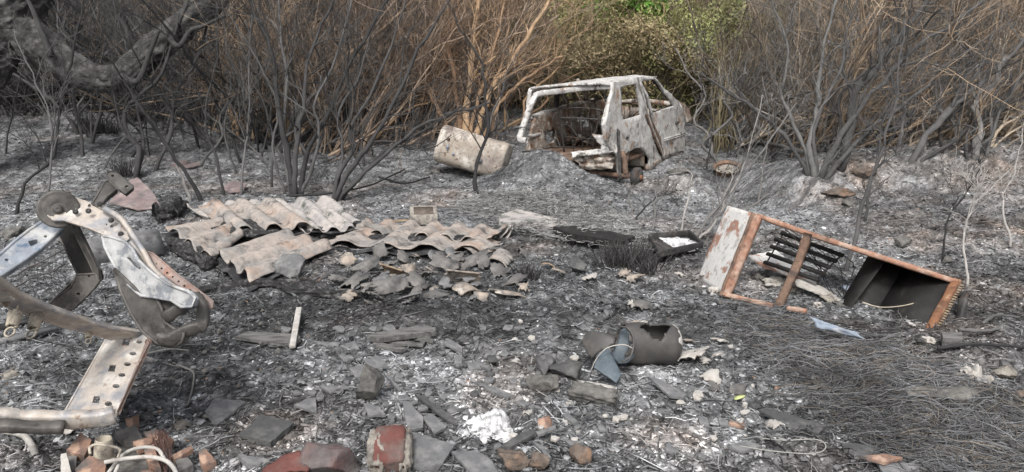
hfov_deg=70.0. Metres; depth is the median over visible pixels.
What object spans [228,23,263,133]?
scorched sapling
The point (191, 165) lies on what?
metal sheet
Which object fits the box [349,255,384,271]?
tile fragment
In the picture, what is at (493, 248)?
tile fragment
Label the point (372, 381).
rock
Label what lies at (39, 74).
burnt shrub
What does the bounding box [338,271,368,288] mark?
tile fragment
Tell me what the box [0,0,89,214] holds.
burnt sapling
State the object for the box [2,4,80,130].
burnt shrub
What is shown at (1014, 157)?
burnt sapling
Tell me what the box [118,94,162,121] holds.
burnt grass tuft
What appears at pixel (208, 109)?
burnt shrub
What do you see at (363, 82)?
burnt shrub
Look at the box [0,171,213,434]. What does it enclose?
car seat frame
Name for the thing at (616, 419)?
chip
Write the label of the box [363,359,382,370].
slate shard
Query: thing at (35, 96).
burnt shrub
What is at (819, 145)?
burnt shrub
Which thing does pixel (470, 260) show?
tile fragment
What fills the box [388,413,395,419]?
chip
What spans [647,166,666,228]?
burnt sapling
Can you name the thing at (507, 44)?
scorched sapling
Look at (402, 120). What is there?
scorched sapling
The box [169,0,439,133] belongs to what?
burnt shrub
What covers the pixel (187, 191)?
burnt sapling
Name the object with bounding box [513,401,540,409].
slate shard
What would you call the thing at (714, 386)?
fragment
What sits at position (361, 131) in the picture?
burnt sapling
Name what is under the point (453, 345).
slate shard
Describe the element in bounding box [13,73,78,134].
burnt sapling
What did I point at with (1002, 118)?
burnt shrub
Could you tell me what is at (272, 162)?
burnt sapling
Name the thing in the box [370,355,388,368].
slate shard
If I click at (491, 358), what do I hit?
chip
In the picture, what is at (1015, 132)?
burnt shrub
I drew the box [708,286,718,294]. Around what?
debris lump
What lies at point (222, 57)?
burnt shrub
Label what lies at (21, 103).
burnt shrub
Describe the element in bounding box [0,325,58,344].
metal bar
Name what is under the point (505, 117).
scorched sapling
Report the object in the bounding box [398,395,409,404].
chip
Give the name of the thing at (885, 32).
burnt shrub
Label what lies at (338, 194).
burnt shrub
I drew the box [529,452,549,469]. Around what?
rock
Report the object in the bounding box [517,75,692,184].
car wreck
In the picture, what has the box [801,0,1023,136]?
burnt shrub
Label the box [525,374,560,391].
rock
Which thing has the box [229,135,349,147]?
fallen branch
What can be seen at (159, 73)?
burnt shrub
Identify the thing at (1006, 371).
rock
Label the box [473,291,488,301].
tile fragment
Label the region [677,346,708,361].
fragment
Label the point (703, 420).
slate shard
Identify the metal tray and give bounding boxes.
[648,230,703,256]
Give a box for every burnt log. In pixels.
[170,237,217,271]
[196,278,377,299]
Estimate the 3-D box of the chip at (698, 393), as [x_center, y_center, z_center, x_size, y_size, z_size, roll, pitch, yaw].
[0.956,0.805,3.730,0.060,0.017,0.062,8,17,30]
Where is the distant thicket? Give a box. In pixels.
[3,0,848,116]
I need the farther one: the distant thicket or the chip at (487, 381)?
the distant thicket
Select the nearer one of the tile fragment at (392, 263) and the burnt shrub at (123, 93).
the tile fragment at (392, 263)
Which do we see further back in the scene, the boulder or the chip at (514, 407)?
the boulder
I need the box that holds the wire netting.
[692,294,1023,471]
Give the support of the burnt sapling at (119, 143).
on the ground
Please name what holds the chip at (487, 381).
on the ground
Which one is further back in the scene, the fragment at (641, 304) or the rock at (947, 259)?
the rock at (947, 259)
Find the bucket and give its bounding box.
[582,315,682,383]
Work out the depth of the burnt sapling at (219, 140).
10.42 m
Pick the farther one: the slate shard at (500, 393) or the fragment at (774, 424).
the slate shard at (500, 393)
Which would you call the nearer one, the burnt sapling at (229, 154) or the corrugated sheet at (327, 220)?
the corrugated sheet at (327, 220)
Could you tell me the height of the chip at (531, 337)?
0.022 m
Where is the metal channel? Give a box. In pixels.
[86,228,165,264]
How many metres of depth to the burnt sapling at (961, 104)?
8.86 m
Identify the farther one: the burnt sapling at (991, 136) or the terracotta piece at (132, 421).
the burnt sapling at (991, 136)
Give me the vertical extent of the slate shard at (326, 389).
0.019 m
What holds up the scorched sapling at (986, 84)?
on the ground
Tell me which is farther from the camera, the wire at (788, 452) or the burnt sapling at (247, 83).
the burnt sapling at (247, 83)
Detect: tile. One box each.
[238,454,270,469]
[262,451,308,471]
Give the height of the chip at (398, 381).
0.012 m
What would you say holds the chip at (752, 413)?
on the ground
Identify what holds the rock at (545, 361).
on the ground
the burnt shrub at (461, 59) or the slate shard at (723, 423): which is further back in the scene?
the burnt shrub at (461, 59)
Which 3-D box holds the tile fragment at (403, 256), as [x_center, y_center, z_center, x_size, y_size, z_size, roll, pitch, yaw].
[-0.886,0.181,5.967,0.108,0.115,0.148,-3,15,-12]
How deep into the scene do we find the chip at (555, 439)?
3.25 m
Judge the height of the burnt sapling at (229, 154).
2.385 m
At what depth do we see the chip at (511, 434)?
3.21 m
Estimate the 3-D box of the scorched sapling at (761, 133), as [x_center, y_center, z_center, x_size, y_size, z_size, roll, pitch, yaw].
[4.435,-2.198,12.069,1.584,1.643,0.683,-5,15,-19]
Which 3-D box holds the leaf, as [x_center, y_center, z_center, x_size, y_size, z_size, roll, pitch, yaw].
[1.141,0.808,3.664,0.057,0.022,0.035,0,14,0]
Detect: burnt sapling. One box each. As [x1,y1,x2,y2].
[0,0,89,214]
[0,3,100,192]
[5,21,82,153]
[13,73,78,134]
[40,17,111,118]
[47,0,90,156]
[59,0,120,142]
[64,0,149,131]
[67,0,171,134]
[67,1,180,136]
[77,7,202,201]
[78,9,161,157]
[80,1,199,119]
[88,0,267,164]
[90,93,92,136]
[104,0,274,168]
[115,6,207,135]
[125,30,194,155]
[131,0,292,194]
[153,2,197,130]
[161,142,191,200]
[170,32,219,127]
[173,0,311,186]
[195,0,297,194]
[200,27,270,166]
[201,5,277,173]
[201,7,269,137]
[231,2,291,134]
[243,0,324,123]
[246,0,331,164]
[252,26,354,163]
[263,2,299,115]
[270,13,349,151]
[318,0,409,155]
[341,7,411,166]
[424,0,547,193]
[462,10,568,140]
[495,49,537,118]
[519,65,542,119]
[532,24,591,120]
[532,45,580,112]
[545,43,588,115]
[576,50,659,119]
[586,19,663,120]
[616,181,643,218]
[631,182,681,219]
[646,53,695,102]
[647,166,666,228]
[652,31,735,160]
[675,0,743,168]
[701,32,767,161]
[703,3,812,149]
[713,1,793,157]
[714,17,761,134]
[720,11,823,133]
[725,31,789,158]
[726,69,768,157]
[729,42,770,145]
[743,0,885,137]
[754,57,799,204]
[774,85,895,204]
[815,0,956,156]
[823,0,947,271]
[846,120,911,221]
[867,33,928,155]
[906,67,958,153]
[919,35,963,152]
[929,0,1005,146]
[939,103,991,261]
[940,148,1023,285]
[942,50,1010,145]
[944,111,1023,246]
[957,55,1023,156]
[958,0,1023,158]
[963,2,1023,159]
[968,56,1023,142]
[969,75,1013,156]
[1013,96,1023,158]
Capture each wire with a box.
[148,349,188,352]
[176,364,194,405]
[724,409,788,435]
[740,437,825,453]
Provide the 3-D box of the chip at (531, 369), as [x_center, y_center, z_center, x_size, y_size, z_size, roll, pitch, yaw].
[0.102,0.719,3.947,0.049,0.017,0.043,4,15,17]
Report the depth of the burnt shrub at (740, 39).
14.23 m
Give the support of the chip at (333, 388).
on the slate shard at (326, 389)
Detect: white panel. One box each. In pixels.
[748,250,816,283]
[795,278,840,301]
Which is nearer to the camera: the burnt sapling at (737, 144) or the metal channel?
the metal channel
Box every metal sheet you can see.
[109,177,158,210]
[165,159,199,168]
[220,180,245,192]
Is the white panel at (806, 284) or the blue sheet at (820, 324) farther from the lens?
the white panel at (806, 284)
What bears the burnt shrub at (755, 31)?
on the ground
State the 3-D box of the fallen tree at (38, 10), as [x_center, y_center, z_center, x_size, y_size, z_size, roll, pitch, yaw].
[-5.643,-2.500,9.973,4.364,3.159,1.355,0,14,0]
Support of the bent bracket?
on the ground
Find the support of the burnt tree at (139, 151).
on the ground
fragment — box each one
[0,366,21,380]
[170,419,189,431]
[327,274,348,281]
[334,252,357,267]
[335,245,349,249]
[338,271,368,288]
[339,289,357,301]
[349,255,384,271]
[360,283,372,293]
[361,274,408,294]
[366,291,382,299]
[371,270,389,281]
[372,241,387,260]
[378,259,399,270]
[379,263,404,274]
[395,292,421,300]
[397,250,409,263]
[397,266,408,273]
[399,286,412,292]
[400,263,415,275]
[405,271,430,289]
[408,282,425,299]
[415,289,448,299]
[420,271,437,277]
[428,250,433,259]
[428,252,461,271]
[439,276,452,288]
[444,246,455,257]
[445,269,480,281]
[450,251,466,261]
[451,282,480,295]
[455,275,475,282]
[459,248,487,269]
[467,294,476,301]
[471,281,481,285]
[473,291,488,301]
[475,253,489,269]
[488,247,503,250]
[488,288,525,297]
[489,262,507,277]
[502,273,528,285]
[505,264,515,273]
[516,282,529,292]
[519,247,527,257]
[552,267,565,273]
[581,272,596,280]
[617,268,630,277]
[625,274,644,282]
[627,299,636,307]
[633,299,653,311]
[674,271,686,276]
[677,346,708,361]
[698,355,710,365]
[699,368,722,384]
[707,380,719,391]
[710,338,729,342]
[711,352,723,357]
[728,384,746,394]
[766,419,783,429]
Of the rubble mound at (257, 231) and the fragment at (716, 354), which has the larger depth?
the rubble mound at (257, 231)
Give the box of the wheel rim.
[713,160,741,176]
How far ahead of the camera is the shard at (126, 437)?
3.16 m
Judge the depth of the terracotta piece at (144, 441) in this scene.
3.09 m
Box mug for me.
[92,435,115,461]
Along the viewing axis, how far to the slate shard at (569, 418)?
3.39 m
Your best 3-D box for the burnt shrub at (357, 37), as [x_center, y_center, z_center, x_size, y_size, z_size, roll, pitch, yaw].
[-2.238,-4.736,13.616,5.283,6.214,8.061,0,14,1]
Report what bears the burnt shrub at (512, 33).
on the ground
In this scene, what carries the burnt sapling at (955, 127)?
on the ground
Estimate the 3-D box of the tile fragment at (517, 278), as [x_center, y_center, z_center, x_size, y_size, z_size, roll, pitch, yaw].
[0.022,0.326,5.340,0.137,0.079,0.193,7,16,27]
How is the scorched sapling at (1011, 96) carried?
on the ground
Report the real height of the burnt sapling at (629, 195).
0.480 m
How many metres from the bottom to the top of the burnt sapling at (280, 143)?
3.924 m
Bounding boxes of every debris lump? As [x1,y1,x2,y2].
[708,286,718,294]
[751,272,765,281]
[762,276,785,287]
[780,282,800,293]
[812,302,821,307]
[819,294,836,303]
[832,301,844,305]
[909,337,925,344]
[921,335,936,344]
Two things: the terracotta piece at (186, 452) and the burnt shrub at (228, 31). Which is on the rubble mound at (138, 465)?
the terracotta piece at (186, 452)
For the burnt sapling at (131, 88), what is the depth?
13.22 m
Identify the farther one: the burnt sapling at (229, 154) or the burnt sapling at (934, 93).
the burnt sapling at (229, 154)
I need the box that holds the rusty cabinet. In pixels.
[699,205,963,327]
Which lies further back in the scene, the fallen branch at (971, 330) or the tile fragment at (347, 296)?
the tile fragment at (347, 296)
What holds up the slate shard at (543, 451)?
on the ground
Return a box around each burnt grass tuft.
[63,113,137,134]
[64,101,102,133]
[99,152,145,178]
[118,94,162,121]
[509,259,546,281]
[588,235,684,273]
[630,256,658,275]
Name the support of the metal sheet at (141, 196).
on the ground
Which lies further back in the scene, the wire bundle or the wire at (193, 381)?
the wire at (193, 381)
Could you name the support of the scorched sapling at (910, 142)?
on the ground
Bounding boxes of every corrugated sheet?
[162,231,240,268]
[166,217,243,256]
[187,195,359,222]
[198,197,313,229]
[216,255,280,290]
[217,228,332,282]
[292,208,353,233]
[294,226,354,234]
[329,227,501,252]
[329,241,492,256]
[355,218,507,241]
[453,241,513,266]
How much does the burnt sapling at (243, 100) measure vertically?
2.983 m
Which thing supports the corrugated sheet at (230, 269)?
on the ground
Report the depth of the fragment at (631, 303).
4.92 m
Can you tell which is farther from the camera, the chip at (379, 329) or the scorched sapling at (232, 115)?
the scorched sapling at (232, 115)
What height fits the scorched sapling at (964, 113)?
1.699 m
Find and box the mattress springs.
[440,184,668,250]
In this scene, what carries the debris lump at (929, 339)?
on the ground
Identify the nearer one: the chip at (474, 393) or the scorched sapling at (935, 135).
the chip at (474, 393)
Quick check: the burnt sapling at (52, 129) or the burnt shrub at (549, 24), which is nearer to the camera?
the burnt sapling at (52, 129)
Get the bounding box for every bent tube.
[3,433,38,455]
[88,443,121,457]
[104,455,177,471]
[107,445,165,471]
[114,464,119,471]
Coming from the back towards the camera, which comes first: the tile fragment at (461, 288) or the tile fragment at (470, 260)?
the tile fragment at (470, 260)
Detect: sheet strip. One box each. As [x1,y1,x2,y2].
[498,223,511,237]
[505,227,513,237]
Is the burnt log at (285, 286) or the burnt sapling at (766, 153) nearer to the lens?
the burnt log at (285, 286)
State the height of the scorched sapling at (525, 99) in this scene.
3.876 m
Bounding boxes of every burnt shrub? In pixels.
[0,0,212,137]
[0,0,242,120]
[0,1,120,116]
[0,5,59,139]
[0,8,119,115]
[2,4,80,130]
[4,4,142,114]
[5,1,212,126]
[5,2,234,109]
[8,0,414,142]
[9,0,177,127]
[18,0,180,112]
[31,0,422,163]
[36,0,319,133]
[42,0,362,122]
[44,0,201,112]
[44,0,260,122]
[46,0,400,136]
[47,0,328,147]
[49,0,275,117]
[50,0,469,110]
[56,0,283,169]
[89,0,415,126]
[94,0,490,197]
[132,0,362,93]
[134,0,482,182]
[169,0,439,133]
[172,0,387,197]
[176,0,408,131]
[177,0,580,135]
[224,0,541,177]
[231,0,521,131]
[298,0,614,149]
[313,0,507,200]
[313,0,650,115]
[318,0,556,115]
[343,0,552,105]
[385,0,656,110]
[407,0,676,115]
[428,0,735,117]
[470,0,626,99]
[470,1,594,92]
[574,0,829,123]
[655,0,1019,150]
[656,0,887,115]
[659,75,842,240]
[660,0,889,123]
[668,0,789,90]
[669,0,814,75]
[669,0,863,116]
[669,0,1003,81]
[669,0,1019,147]
[683,0,1023,179]
[684,0,1023,157]
[690,0,1023,208]
[703,0,1023,149]
[723,0,1020,125]
[742,0,1023,157]
[749,0,1023,161]
[763,0,1021,139]
[792,0,1023,140]
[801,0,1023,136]
[820,0,1023,142]
[825,0,1023,140]
[832,0,1023,138]
[915,0,1023,141]
[980,3,1023,139]
[984,0,1023,137]
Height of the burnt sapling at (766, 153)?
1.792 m
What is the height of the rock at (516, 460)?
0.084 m
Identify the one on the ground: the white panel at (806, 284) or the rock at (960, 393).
the rock at (960, 393)
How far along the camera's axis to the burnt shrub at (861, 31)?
9.63 m
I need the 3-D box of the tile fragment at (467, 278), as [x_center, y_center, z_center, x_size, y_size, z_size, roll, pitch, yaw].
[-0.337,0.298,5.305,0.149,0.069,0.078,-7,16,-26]
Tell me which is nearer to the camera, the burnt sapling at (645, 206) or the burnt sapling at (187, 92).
the burnt sapling at (645, 206)
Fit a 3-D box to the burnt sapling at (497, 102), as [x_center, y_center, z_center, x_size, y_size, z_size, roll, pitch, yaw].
[-0.146,-2.504,11.669,1.548,2.216,1.639,-8,16,-28]
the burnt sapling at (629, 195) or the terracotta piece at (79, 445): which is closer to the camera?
the terracotta piece at (79, 445)
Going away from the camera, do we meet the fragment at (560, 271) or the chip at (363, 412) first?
the chip at (363, 412)
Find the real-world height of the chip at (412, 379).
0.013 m
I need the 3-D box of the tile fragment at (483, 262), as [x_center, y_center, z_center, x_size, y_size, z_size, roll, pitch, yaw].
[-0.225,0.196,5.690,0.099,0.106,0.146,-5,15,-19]
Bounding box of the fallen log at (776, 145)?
[724,128,803,153]
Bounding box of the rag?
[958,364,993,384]
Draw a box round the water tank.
[433,125,512,174]
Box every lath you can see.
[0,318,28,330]
[393,219,409,221]
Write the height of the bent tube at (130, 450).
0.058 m
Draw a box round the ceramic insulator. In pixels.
[64,429,73,434]
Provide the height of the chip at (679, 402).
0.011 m
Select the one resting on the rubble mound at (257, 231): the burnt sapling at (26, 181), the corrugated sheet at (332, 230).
the corrugated sheet at (332, 230)
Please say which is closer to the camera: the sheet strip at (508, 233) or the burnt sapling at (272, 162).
the sheet strip at (508, 233)
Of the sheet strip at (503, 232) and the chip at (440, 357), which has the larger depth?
the sheet strip at (503, 232)
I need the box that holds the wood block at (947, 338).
[941,332,962,347]
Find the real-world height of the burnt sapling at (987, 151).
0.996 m
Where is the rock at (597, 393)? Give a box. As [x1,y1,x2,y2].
[567,380,619,404]
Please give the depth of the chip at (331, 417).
3.38 m
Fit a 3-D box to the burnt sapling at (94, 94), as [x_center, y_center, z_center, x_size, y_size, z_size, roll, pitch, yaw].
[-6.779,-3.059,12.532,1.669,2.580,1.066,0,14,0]
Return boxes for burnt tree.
[75,0,242,177]
[804,0,970,171]
[908,0,1023,164]
[963,10,1022,160]
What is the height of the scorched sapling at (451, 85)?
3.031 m
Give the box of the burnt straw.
[0,97,1023,471]
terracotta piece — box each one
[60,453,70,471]
[66,432,92,461]
[68,456,77,471]
[74,455,106,471]
[125,415,139,430]
[132,436,153,454]
[143,429,174,448]
[143,444,160,471]
[171,446,193,462]
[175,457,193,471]
[198,448,216,471]
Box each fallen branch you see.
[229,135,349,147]
[286,169,404,196]
[378,176,429,183]
[937,342,1023,349]
[958,327,1000,332]
[981,313,1020,323]
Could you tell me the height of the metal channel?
0.217 m
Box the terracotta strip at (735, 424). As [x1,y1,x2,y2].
[729,420,744,428]
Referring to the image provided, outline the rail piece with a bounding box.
[787,306,806,313]
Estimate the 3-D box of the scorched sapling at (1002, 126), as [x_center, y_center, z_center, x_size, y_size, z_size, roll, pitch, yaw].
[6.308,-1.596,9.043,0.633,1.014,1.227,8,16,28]
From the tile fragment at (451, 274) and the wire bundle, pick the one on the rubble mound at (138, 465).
the wire bundle
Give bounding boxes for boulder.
[271,254,305,278]
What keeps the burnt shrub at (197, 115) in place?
on the ground
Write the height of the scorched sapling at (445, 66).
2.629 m
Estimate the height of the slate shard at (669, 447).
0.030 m
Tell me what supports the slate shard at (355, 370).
on the ground
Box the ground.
[0,0,1023,471]
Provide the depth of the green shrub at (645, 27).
12.71 m
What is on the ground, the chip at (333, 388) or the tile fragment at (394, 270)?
the tile fragment at (394, 270)
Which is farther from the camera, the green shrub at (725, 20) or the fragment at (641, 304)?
the green shrub at (725, 20)
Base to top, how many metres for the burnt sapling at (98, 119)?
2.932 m
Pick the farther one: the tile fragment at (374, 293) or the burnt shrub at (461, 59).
the burnt shrub at (461, 59)
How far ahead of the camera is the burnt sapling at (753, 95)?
11.83 m
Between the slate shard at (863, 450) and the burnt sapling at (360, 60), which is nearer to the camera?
the slate shard at (863, 450)
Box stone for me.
[202,414,208,419]
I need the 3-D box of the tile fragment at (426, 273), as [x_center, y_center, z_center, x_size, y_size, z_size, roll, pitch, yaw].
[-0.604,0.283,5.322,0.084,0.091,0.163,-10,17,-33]
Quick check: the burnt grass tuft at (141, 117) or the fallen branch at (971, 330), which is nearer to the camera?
the fallen branch at (971, 330)
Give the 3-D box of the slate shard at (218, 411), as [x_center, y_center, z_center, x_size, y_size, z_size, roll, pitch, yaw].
[-1.406,0.838,3.477,0.166,0.025,0.235,4,15,14]
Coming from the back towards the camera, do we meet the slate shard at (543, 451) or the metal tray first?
the metal tray
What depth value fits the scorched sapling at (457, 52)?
11.83 m
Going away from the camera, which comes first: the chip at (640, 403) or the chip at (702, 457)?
the chip at (702, 457)
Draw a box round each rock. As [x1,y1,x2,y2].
[0,226,25,238]
[299,442,360,471]
[355,363,384,399]
[497,448,529,470]
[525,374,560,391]
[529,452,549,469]
[535,351,555,374]
[549,359,584,379]
[567,380,619,404]
[568,443,591,464]
[570,256,587,271]
[667,167,691,174]
[821,187,856,196]
[841,198,852,206]
[851,168,876,177]
[894,237,911,247]
[905,385,981,402]
[942,255,952,262]
[991,364,1017,377]
[1015,390,1023,397]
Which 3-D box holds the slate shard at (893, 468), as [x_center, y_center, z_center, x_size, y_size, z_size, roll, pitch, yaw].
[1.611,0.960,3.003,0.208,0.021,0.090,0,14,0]
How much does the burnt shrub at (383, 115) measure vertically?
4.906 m
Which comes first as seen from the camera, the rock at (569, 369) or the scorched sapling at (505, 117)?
the rock at (569, 369)
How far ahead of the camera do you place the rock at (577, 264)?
5.63 m
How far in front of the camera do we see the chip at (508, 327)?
4.54 m
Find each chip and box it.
[281,326,291,332]
[293,390,300,395]
[307,390,316,396]
[325,376,332,381]
[329,414,336,420]
[330,386,338,390]
[336,389,343,395]
[339,349,347,354]
[340,384,348,389]
[353,377,359,384]
[358,409,365,415]
[359,326,368,331]
[369,326,376,331]
[371,325,382,332]
[382,401,391,406]
[384,325,395,330]
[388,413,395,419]
[393,372,403,378]
[394,377,403,382]
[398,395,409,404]
[409,377,416,382]
[409,398,417,405]
[418,404,427,411]
[424,390,431,395]
[425,344,434,348]
[434,356,443,360]
[435,385,446,389]
[438,350,445,355]
[447,407,458,413]
[458,335,470,340]
[462,409,470,416]
[470,390,478,396]
[483,342,492,347]
[483,377,495,383]
[484,351,495,357]
[487,355,496,361]
[487,370,494,376]
[494,443,500,449]
[499,351,508,356]
[503,325,512,330]
[509,432,517,437]
[510,377,516,384]
[511,405,517,411]
[522,409,532,416]
[527,366,535,371]
[528,335,534,340]
[538,415,552,428]
[551,436,559,442]
[570,355,578,360]
[612,416,619,422]
[617,414,627,420]
[636,401,646,406]
[669,446,678,453]
[676,399,685,405]
[692,394,702,400]
[693,390,703,396]
[699,454,706,459]
[740,409,749,414]
[748,410,759,416]
[763,451,773,457]
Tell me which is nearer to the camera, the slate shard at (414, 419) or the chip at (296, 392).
the slate shard at (414, 419)
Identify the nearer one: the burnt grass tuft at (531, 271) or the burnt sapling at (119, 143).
the burnt grass tuft at (531, 271)
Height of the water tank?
0.753 m
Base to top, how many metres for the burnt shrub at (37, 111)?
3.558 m
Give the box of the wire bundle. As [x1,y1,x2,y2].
[150,426,172,471]
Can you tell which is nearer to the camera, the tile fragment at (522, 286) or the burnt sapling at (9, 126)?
the tile fragment at (522, 286)
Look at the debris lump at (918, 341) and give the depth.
4.13 m
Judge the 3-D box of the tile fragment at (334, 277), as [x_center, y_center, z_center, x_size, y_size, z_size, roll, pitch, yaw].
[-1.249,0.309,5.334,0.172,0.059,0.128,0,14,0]
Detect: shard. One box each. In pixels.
[114,425,142,448]
[205,398,245,426]
[239,414,293,446]
[294,398,316,413]
[311,341,338,349]
[319,385,341,394]
[335,351,353,362]
[340,341,358,350]
[349,364,363,377]
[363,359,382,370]
[363,402,385,416]
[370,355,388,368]
[384,373,402,392]
[402,400,422,431]
[411,432,454,471]
[415,394,457,427]
[423,413,445,435]
[443,339,461,353]
[451,450,497,471]
[454,355,461,363]
[467,362,481,372]
[472,381,514,398]
[475,359,491,370]
[501,429,534,448]
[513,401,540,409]
[531,440,547,451]
[536,425,555,436]
[541,449,550,459]
[562,413,577,424]
[563,439,583,446]
[648,377,686,398]
[666,443,675,455]
[697,413,709,428]
[717,416,728,427]
[729,442,759,452]
[729,442,761,453]
[759,407,825,433]
[841,442,877,457]
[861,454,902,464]
[876,462,928,471]
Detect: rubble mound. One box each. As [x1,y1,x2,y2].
[55,445,176,471]
[211,219,301,241]
[335,233,468,240]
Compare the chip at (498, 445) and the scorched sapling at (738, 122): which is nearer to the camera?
the chip at (498, 445)
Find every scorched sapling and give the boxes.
[195,31,252,138]
[227,1,281,124]
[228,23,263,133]
[253,2,312,97]
[288,0,418,140]
[329,49,403,140]
[372,34,406,128]
[375,8,460,140]
[409,0,512,138]
[421,14,463,125]
[424,0,502,126]
[427,0,570,92]
[448,0,521,125]
[460,0,513,133]
[476,0,630,114]
[490,8,582,125]
[498,0,645,131]
[512,0,664,126]
[720,84,842,147]
[736,55,816,147]
[905,5,1023,145]
[909,75,969,144]
[953,10,1014,141]
[956,34,1010,137]
[968,48,1023,147]
[990,79,1023,146]
[993,123,1023,146]
[1003,113,1023,140]
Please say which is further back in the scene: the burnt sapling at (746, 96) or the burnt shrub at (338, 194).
the burnt sapling at (746, 96)
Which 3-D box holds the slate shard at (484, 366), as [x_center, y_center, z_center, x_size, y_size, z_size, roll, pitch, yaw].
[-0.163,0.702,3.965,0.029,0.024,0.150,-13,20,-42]
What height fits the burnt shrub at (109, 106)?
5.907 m
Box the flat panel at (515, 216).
[499,209,578,230]
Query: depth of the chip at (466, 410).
3.39 m
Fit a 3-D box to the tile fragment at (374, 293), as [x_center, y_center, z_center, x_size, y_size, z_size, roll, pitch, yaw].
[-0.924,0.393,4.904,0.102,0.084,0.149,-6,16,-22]
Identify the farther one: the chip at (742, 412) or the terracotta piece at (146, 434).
the chip at (742, 412)
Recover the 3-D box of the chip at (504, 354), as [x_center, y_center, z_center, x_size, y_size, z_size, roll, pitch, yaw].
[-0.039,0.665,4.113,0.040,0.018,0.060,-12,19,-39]
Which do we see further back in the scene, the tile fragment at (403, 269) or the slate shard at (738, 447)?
the tile fragment at (403, 269)
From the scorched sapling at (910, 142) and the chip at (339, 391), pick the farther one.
the scorched sapling at (910, 142)
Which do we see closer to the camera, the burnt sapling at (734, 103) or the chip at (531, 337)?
the chip at (531, 337)
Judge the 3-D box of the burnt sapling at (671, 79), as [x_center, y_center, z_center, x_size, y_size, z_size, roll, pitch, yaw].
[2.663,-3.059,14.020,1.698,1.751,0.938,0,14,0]
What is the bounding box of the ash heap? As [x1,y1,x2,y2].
[462,408,522,445]
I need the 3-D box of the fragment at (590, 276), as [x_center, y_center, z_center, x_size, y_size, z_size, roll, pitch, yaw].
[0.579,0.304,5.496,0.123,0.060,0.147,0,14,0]
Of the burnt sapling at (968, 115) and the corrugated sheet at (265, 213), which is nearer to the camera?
the corrugated sheet at (265, 213)
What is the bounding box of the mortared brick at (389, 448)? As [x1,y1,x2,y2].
[366,424,413,471]
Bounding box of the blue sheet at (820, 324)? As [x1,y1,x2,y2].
[809,316,863,339]
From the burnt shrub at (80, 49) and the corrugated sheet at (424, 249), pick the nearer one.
the corrugated sheet at (424, 249)
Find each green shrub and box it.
[545,6,721,106]
[547,0,638,117]
[581,0,667,99]
[587,0,733,107]
[656,48,723,123]
[701,0,750,154]
[835,0,935,136]
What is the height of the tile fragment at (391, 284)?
0.122 m
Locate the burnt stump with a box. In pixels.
[152,196,187,223]
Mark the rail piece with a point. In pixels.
(796, 309)
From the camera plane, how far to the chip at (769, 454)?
3.14 m
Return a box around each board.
[235,331,300,345]
[367,325,435,342]
[373,342,405,352]
[388,340,424,346]
[413,337,434,343]
[553,225,634,247]
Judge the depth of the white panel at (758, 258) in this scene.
5.53 m
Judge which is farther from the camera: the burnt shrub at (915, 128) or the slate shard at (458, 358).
the burnt shrub at (915, 128)
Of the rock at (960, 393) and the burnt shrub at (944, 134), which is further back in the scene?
the burnt shrub at (944, 134)
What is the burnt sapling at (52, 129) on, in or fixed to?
on the ground
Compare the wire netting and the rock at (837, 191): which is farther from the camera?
the rock at (837, 191)
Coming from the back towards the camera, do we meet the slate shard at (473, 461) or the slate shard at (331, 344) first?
the slate shard at (331, 344)
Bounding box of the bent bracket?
[955,291,969,317]
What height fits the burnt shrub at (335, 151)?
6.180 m
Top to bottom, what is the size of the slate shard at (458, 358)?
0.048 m
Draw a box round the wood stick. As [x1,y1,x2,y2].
[289,307,301,347]
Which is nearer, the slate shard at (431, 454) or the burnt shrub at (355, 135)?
the slate shard at (431, 454)
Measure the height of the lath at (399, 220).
0.030 m
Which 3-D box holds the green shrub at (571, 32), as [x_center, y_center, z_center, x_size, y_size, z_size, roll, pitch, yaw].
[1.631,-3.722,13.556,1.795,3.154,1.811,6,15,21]
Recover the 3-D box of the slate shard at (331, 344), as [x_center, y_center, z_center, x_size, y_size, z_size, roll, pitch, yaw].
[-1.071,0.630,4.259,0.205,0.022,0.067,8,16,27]
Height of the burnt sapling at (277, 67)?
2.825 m
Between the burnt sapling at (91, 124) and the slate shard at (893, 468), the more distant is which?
the burnt sapling at (91, 124)
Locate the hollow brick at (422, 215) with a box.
[410,205,437,224]
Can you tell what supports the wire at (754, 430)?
on the ground
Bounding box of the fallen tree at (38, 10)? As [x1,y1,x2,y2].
[0,0,230,107]
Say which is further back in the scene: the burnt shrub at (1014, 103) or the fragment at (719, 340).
the burnt shrub at (1014, 103)
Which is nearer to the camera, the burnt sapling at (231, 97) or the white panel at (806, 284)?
the white panel at (806, 284)
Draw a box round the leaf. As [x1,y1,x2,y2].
[734,395,744,399]
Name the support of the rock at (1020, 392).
on the ground
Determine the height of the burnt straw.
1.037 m
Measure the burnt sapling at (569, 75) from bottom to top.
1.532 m
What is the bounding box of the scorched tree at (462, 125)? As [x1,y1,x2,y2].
[398,0,579,135]
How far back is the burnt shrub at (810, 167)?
8.58 m
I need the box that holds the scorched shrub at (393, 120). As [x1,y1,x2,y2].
[260,0,479,144]
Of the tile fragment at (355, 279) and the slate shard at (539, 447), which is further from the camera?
the tile fragment at (355, 279)
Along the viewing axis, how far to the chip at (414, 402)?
3.48 m

